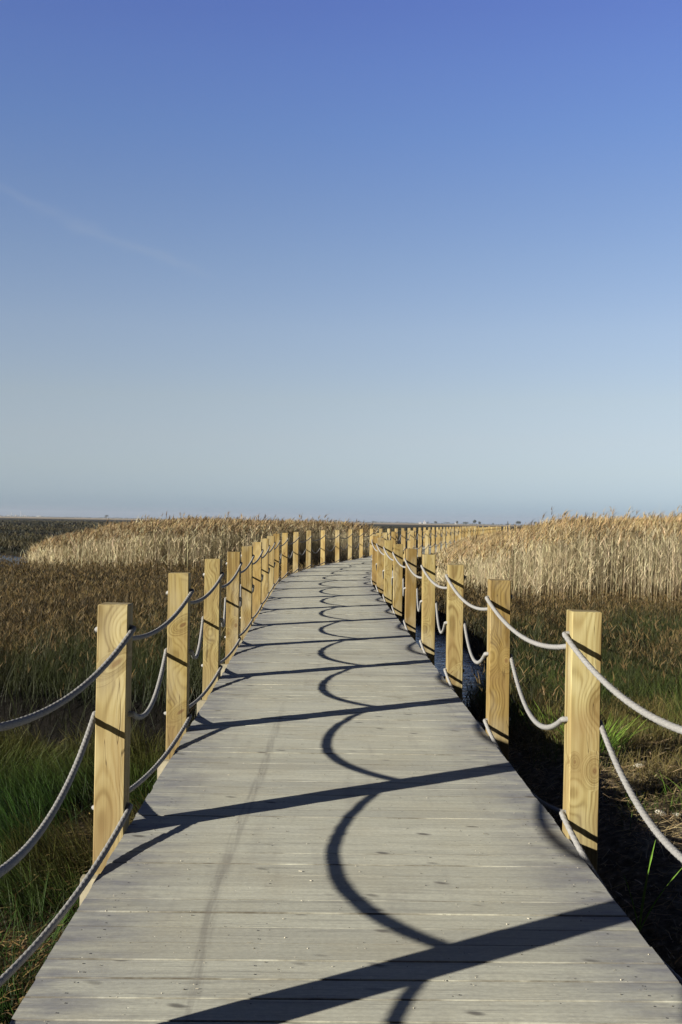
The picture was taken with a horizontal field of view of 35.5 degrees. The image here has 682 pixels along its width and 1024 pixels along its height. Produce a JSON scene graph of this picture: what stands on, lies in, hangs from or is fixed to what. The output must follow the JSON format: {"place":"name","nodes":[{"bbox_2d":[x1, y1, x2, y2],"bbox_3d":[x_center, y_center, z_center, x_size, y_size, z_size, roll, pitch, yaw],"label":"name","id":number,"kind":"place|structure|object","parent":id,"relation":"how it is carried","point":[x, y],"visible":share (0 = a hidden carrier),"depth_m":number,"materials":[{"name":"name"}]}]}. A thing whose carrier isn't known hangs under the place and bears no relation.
{"place":"outdoors","nodes":[
{"label":"outdoors","id":0,"kind":"place"},
{"bbox_2d":[0,713,191,1023],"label":"green grass","id":1,"kind":"structure","parent":0,"point":[51,781],"depth_m":6.95,"materials":[{"name":"green plant"}]},
{"bbox_2d":[0,555,486,708],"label":"water","id":2,"kind":"structure","parent":0,"point":[440,654],"depth_m":18.64,"materials":[{"name":"blue liquid"}]},
{"bbox_2d":[0,516,681,1023],"bbox_3d":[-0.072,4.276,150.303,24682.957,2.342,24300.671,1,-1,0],"label":"ground","id":3,"kind":"structure","parent":0,"point":[626,860],"depth_m":7.12,"materials":[{"name":"brown soil"}]},
{"bbox_2d":[18,512,379,579],"bbox_3d":[-5.922,1.687,47.418,16.333,3.494,24.796,1,-1,0],"label":"reed bed","id":4,"kind":"object","parent":3,"relation":"on","point":[196,540],"visible":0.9,"depth_m":38.97,"materials":[{"name":"beige plant"}]},
{"bbox_2d":[0,520,513,554],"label":"saltmarsh scrub","id":5,"kind":"object","parent":3,"relation":"on","point":[7,541],"visible":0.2,"depth_m":166.38,"materials":[{"name":"brown plant"}]},
{"bbox_2d":[0,515,527,524],"bbox_3d":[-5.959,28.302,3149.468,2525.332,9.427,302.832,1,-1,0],"label":"woodland","id":6,"kind":"object","parent":3,"relation":"on","point":[263,520],"visible":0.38,"depth_m":3115.95,"materials":[{"name":"green plant"}]},
{"bbox_2d":[0,548,681,747],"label":"marsh grass","id":7,"kind":"structure","parent":3,"relation":"on","point":[54,600],"depth_m":17.01,"materials":[{"name":"plant"}]},
{"bbox_2d":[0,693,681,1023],"bbox_3d":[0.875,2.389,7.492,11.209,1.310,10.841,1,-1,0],"label":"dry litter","id":8,"kind":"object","parent":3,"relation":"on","point":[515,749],"visible":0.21,"depth_m":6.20,"materials":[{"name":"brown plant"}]},
{"bbox_2d":[9,540,681,1023],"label":"boardwalk","id":9,"kind":"structure","parent":3,"relation":"on","point":[325,824],"depth_m":4.41,"materials":[{"name":"wood"}]},
{"bbox_2d":[93,602,132,874],"bbox_3d":[-1.077,1.589,4.990,0.143,2.321,0.141,1,-1,-1],"label":"wooden post","id":10,"kind":"object","parent":9,"relation":"attached to","point":[112,740],"visible":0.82,"depth_m":4.93,"materials":[{"name":"brown wood"}]},
{"bbox_2d":[166,572,190,758],"bbox_3d":[-1.125,1.577,7.325,0.142,2.323,0.141,1,0,-2],"label":"wooden post","id":11,"kind":"object","parent":9,"relation":"attached to","point":[178,658],"visible":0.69,"depth_m":7.26,"materials":[{"name":"brown wood"}]},
{"bbox_2d":[202,559,221,699],"bbox_3d":[-1.175,1.584,9.659,0.142,2.323,0.141,1,0,0],"label":"wooden post","id":12,"kind":"object","parent":9,"relation":"attached to","point":[212,630],"visible":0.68,"depth_m":9.59,"materials":[{"name":"brown wood"}]},
{"bbox_2d":[225,552,240,663],"bbox_3d":[-1.224,1.607,11.993,0.143,2.321,0.141,1,-1,-1],"label":"wooden post","id":13,"kind":"object","parent":9,"relation":"attached to","point":[233,605],"visible":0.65,"depth_m":11.93,"materials":[{"name":"brown wood"}]},
{"bbox_2d":[241,546,252,638],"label":"wooden post","id":14,"kind":"object","parent":9,"relation":"attached to","point":[246,585],"visible":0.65,"depth_m":14.26,"materials":[{"name":"brown wood"}]},
{"bbox_2d":[252,542,261,621],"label":"wooden post","id":15,"kind":"object","parent":9,"relation":"attached to","point":[257,579],"visible":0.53,"depth_m":16.60,"materials":[{"name":"brown wood"}]},
{"bbox_2d":[261,538,268,608],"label":"wooden post","id":16,"kind":"object","parent":9,"relation":"attached to","point":[265,566],"visible":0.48,"depth_m":18.93,"materials":[{"name":"brown wood"}]},
{"bbox_2d":[267,536,274,597],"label":"wooden post","id":17,"kind":"object","parent":9,"relation":"attached to","point":[271,564],"visible":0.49,"depth_m":21.27,"materials":[{"name":"brown wood"}]},
{"bbox_2d":[273,534,279,587],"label":"wooden post","id":18,"kind":"object","parent":9,"relation":"attached to","point":[276,559],"visible":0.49,"depth_m":23.63,"materials":[{"name":"brown wood"}]},
{"bbox_2d":[281,533,287,579],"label":"wooden post","id":19,"kind":"object","parent":9,"relation":"attached to","point":[284,556],"visible":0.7,"depth_m":26.02,"materials":[{"name":"brown wood"}]},
{"bbox_2d":[293,532,298,573],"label":"wooden post","id":20,"kind":"object","parent":9,"relation":"on","point":[295,553],"visible":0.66,"depth_m":28.39,"materials":[{"name":"brown wood"}]},
{"bbox_2d":[306,530,311,568],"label":"wooden post","id":21,"kind":"object","parent":9,"relation":"attached to","point":[308,550],"visible":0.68,"depth_m":30.76,"materials":[{"name":"brown wood"}]},
{"bbox_2d":[320,530,325,565],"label":"wooden post","id":22,"kind":"object","parent":9,"relation":"attached to","point":[323,550],"visible":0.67,"depth_m":33.12,"materials":[{"name":"brown wood"}]},
{"bbox_2d":[0,542,446,986],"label":"rope","id":23,"kind":"object","parent":22,"relation":"attached to","point":[22,959],"visible":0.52,"depth_m":4.56,"materials":[{"name":"grey fabric"}]},
{"bbox_2d":[0,529,450,730],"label":"rope","id":24,"kind":"object","parent":22,"relation":"attached to","point":[36,715],"visible":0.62,"depth_m":4.73,"materials":[{"name":"grey fabric"}]},
{"bbox_2d":[0,531,505,877],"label":"rope","id":25,"kind":"object","parent":22,"relation":"attached to","point":[14,860],"visible":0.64,"depth_m":4.54,"materials":[{"name":"grey fabric"}]},
{"bbox_2d":[335,530,339,562],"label":"wooden post","id":26,"kind":"object","parent":9,"relation":"attached to","point":[337,547],"visible":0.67,"depth_m":35.42,"materials":[{"name":"brown wood"}]},
{"bbox_2d":[348,529,352,559],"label":"wooden post","id":27,"kind":"object","parent":9,"relation":"attached to","point":[350,545],"visible":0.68,"depth_m":37.71,"materials":[{"name":"brown wood"}]},
{"bbox_2d":[359,529,363,557],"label":"wooden post","id":28,"kind":"object","parent":9,"relation":"attached to","point":[361,547],"visible":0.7,"depth_m":40.01,"materials":[{"name":"brown wood"}]},
{"bbox_2d":[370,529,373,555],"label":"wooden post","id":29,"kind":"object","parent":9,"relation":"attached to","point":[371,531],"visible":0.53,"depth_m":42.30,"materials":[{"name":"brown wood"}]},
{"bbox_2d":[372,536,378,590],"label":"wooden post","id":30,"kind":"object","parent":9,"relation":"attached to","point":[374,562],"visible":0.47,"depth_m":23.62,"materials":[{"name":"brown wood"}]},
{"bbox_2d":[377,537,384,597],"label":"wooden post","id":31,"kind":"object","parent":9,"relation":"attached to","point":[380,567],"visible":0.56,"depth_m":21.31,"materials":[{"name":"brown wood"}]},
{"bbox_2d":[382,532,387,539],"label":"wooden post","id":32,"kind":"object","parent":9,"relation":"attached to","point":[385,535],"visible":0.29,"depth_m":30.46,"materials":[{"name":"brown wood"}]},
{"bbox_2d":[384,540,392,610],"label":"wooden post","id":33,"kind":"object","parent":9,"relation":"attached to","point":[388,544],"visible":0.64,"depth_m":18.98,"materials":[{"name":"brown wood"}]},
{"bbox_2d":[391,532,395,568],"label":"wooden post","id":34,"kind":"object","parent":9,"relation":"attached to","point":[393,536],"visible":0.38,"depth_m":32.72,"materials":[{"name":"brown wood"}]},
{"bbox_2d":[393,544,402,623],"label":"wooden post","id":35,"kind":"object","parent":9,"relation":"attached to","point":[397,581],"visible":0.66,"depth_m":16.64,"materials":[{"name":"brown wood"}]},
{"bbox_2d":[401,531,405,574],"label":"wooden post","id":36,"kind":"object","parent":9,"relation":"attached to","point":[403,537],"visible":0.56,"depth_m":35.00,"materials":[{"name":"brown wood"}]},
{"bbox_2d":[407,528,410,548],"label":"wooden post","id":37,"kind":"object","parent":9,"relation":"attached to","point":[408,541],"visible":0.47,"depth_m":53.76,"materials":[{"name":"brown wood"}]},
{"bbox_2d":[405,548,416,641],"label":"wooden post","id":38,"kind":"object","parent":9,"relation":"attached to","point":[410,593],"visible":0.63,"depth_m":14.31,"materials":[{"name":"brown wood"}]},
{"bbox_2d":[410,531,414,548],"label":"wooden post","id":39,"kind":"object","parent":9,"relation":"attached to","point":[412,537],"visible":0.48,"depth_m":37.30,"materials":[{"name":"brown wood"}]},
{"bbox_2d":[417,530,421,574],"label":"wooden post","id":40,"kind":"object","parent":9,"relation":"attached to","point":[420,548],"visible":0.69,"depth_m":39.58,"materials":[{"name":"brown wood"}]},
{"bbox_2d":[423,527,425,546],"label":"wooden post","id":41,"kind":"object","parent":9,"relation":"attached to","point":[424,528],"visible":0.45,"depth_m":60.64,"materials":[{"name":"brown wood"}]},
{"bbox_2d":[425,530,428,553],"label":"wooden post","id":42,"kind":"object","parent":9,"relation":"attached to","point":[426,541],"visible":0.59,"depth_m":41.88,"materials":[{"name":"brown wood"}]},
{"bbox_2d":[421,554,435,665],"bbox_3d":[0.980,1.639,12.040,0.142,2.320,0.141,1,-1,-1],"label":"wooden post","id":43,"kind":"object","parent":9,"relation":"attached to","point":[428,611],"visible":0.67,"depth_m":11.98,"materials":[{"name":"brown wood"}]},
{"bbox_2d":[371,533,681,862],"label":"rope","id":44,"kind":"object","parent":43,"relation":"attached to","point":[662,837],"visible":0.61,"depth_m":4.96,"materials":[{"name":"grey fabric"}]},
{"bbox_2d":[371,556,681,984],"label":"rope","id":45,"kind":"object","parent":43,"relation":"attached to","point":[574,839],"visible":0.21,"depth_m":5.03,"materials":[{"name":"grey fabric"}]},
{"bbox_2d":[431,530,434,553],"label":"wooden post","id":46,"kind":"object","parent":9,"relation":"attached to","point":[433,541],"visible":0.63,"depth_m":44.17,"materials":[{"name":"brown wood"}]},
{"bbox_2d":[437,529,440,552],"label":"wooden post","id":47,"kind":"object","parent":9,"relation":"attached to","point":[438,537],"visible":0.52,"depth_m":46.47,"materials":[{"name":"brown wood"}]},
{"bbox_2d":[442,529,445,548],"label":"wooden post","id":48,"kind":"object","parent":9,"relation":"attached to","point":[443,535],"visible":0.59,"depth_m":48.76,"materials":[{"name":"brown wood"}]},
{"bbox_2d":[447,529,449,547],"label":"wooden post","id":49,"kind":"object","parent":9,"relation":"attached to","point":[448,535],"visible":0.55,"depth_m":51.04,"materials":[{"name":"brown wood"}]},
{"bbox_2d":[371,528,681,733],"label":"rope","id":50,"kind":"object","parent":49,"relation":"attached to","point":[642,711],"visible":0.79,"depth_m":4.99,"materials":[{"name":"white fabric"}]},
{"bbox_2d":[451,529,454,543],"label":"wooden post","id":51,"kind":"object","parent":9,"relation":"attached to","point":[452,535],"visible":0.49,"depth_m":53.34,"materials":[{"name":"brown wood"}]},
{"bbox_2d":[446,564,463,699],"bbox_3d":[1.029,1.637,9.705,0.142,2.323,0.142,1,-1,0],"label":"wooden post","id":52,"kind":"object","parent":9,"relation":"attached to","point":[454,635],"visible":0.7,"depth_m":9.64,"materials":[{"name":"brown wood"}]},
{"bbox_2d":[455,529,457,541],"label":"wooden post","id":53,"kind":"object","parent":9,"relation":"attached to","point":[456,534],"visible":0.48,"depth_m":55.63,"materials":[{"name":"brown wood"}]},
{"bbox_2d":[459,528,461,539],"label":"wooden post","id":54,"kind":"object","parent":9,"relation":"attached to","point":[460,533],"visible":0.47,"depth_m":57.93,"materials":[{"name":"brown wood"}]},
{"bbox_2d":[462,528,464,538],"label":"wooden post","id":55,"kind":"object","parent":9,"relation":"attached to","point":[463,533],"visible":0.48,"depth_m":60.22,"materials":[{"name":"brown wood"}]},
{"bbox_2d":[486,579,510,760],"bbox_3d":[1.077,1.627,7.370,0.142,2.323,0.142,1,0,0],"label":"wooden post","id":56,"kind":"object","parent":9,"relation":"attached to","point":[498,671],"visible":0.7,"depth_m":7.31,"materials":[{"name":"brown wood"}]},
{"bbox_2d":[562,609,601,871],"bbox_3d":[1.126,1.627,5.037,0.142,2.320,0.141,1,-1,1],"label":"wooden post","id":57,"kind":"object","parent":9,"relation":"attached to","point":[581,746],"visible":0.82,"depth_m":4.97,"materials":[{"name":"brown wood"}]},
{"bbox_2d":[419,504,681,610],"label":"reed bed","id":58,"kind":"object","parent":3,"relation":"on","point":[601,552],"visible":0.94,"depth_m":27.32,"materials":[{"name":"beige plant"}]},
{"bbox_2d":[463,661,681,831],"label":"verge grass","id":59,"kind":"structure","parent":3,"relation":"on","point":[626,718],"depth_m":8.93,"materials":[{"name":"green plant"}]},
{"bbox_2d":[624,840,681,942],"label":"grass sprout","id":60,"kind":"object","parent":3,"relation":"on","point":[641,910],"depth_m":4.85,"materials":[{"name":"green plant"}]},
{"bbox_2d":[0,0,681,524],"label":"sky","id":61,"kind":"structure","parent":0,"point":[414,261],"materials":[{"name":"blue"}]},
{"bbox_2d":[44,668,672,1021],"bbox_3d":[0.016,1.502,5.487,2.005,0.047,9.792,1,-1,-1],"label":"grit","id":62,"kind":"object","parent":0,"point":[338,844],"visible":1,"depth_m":4.75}
]}

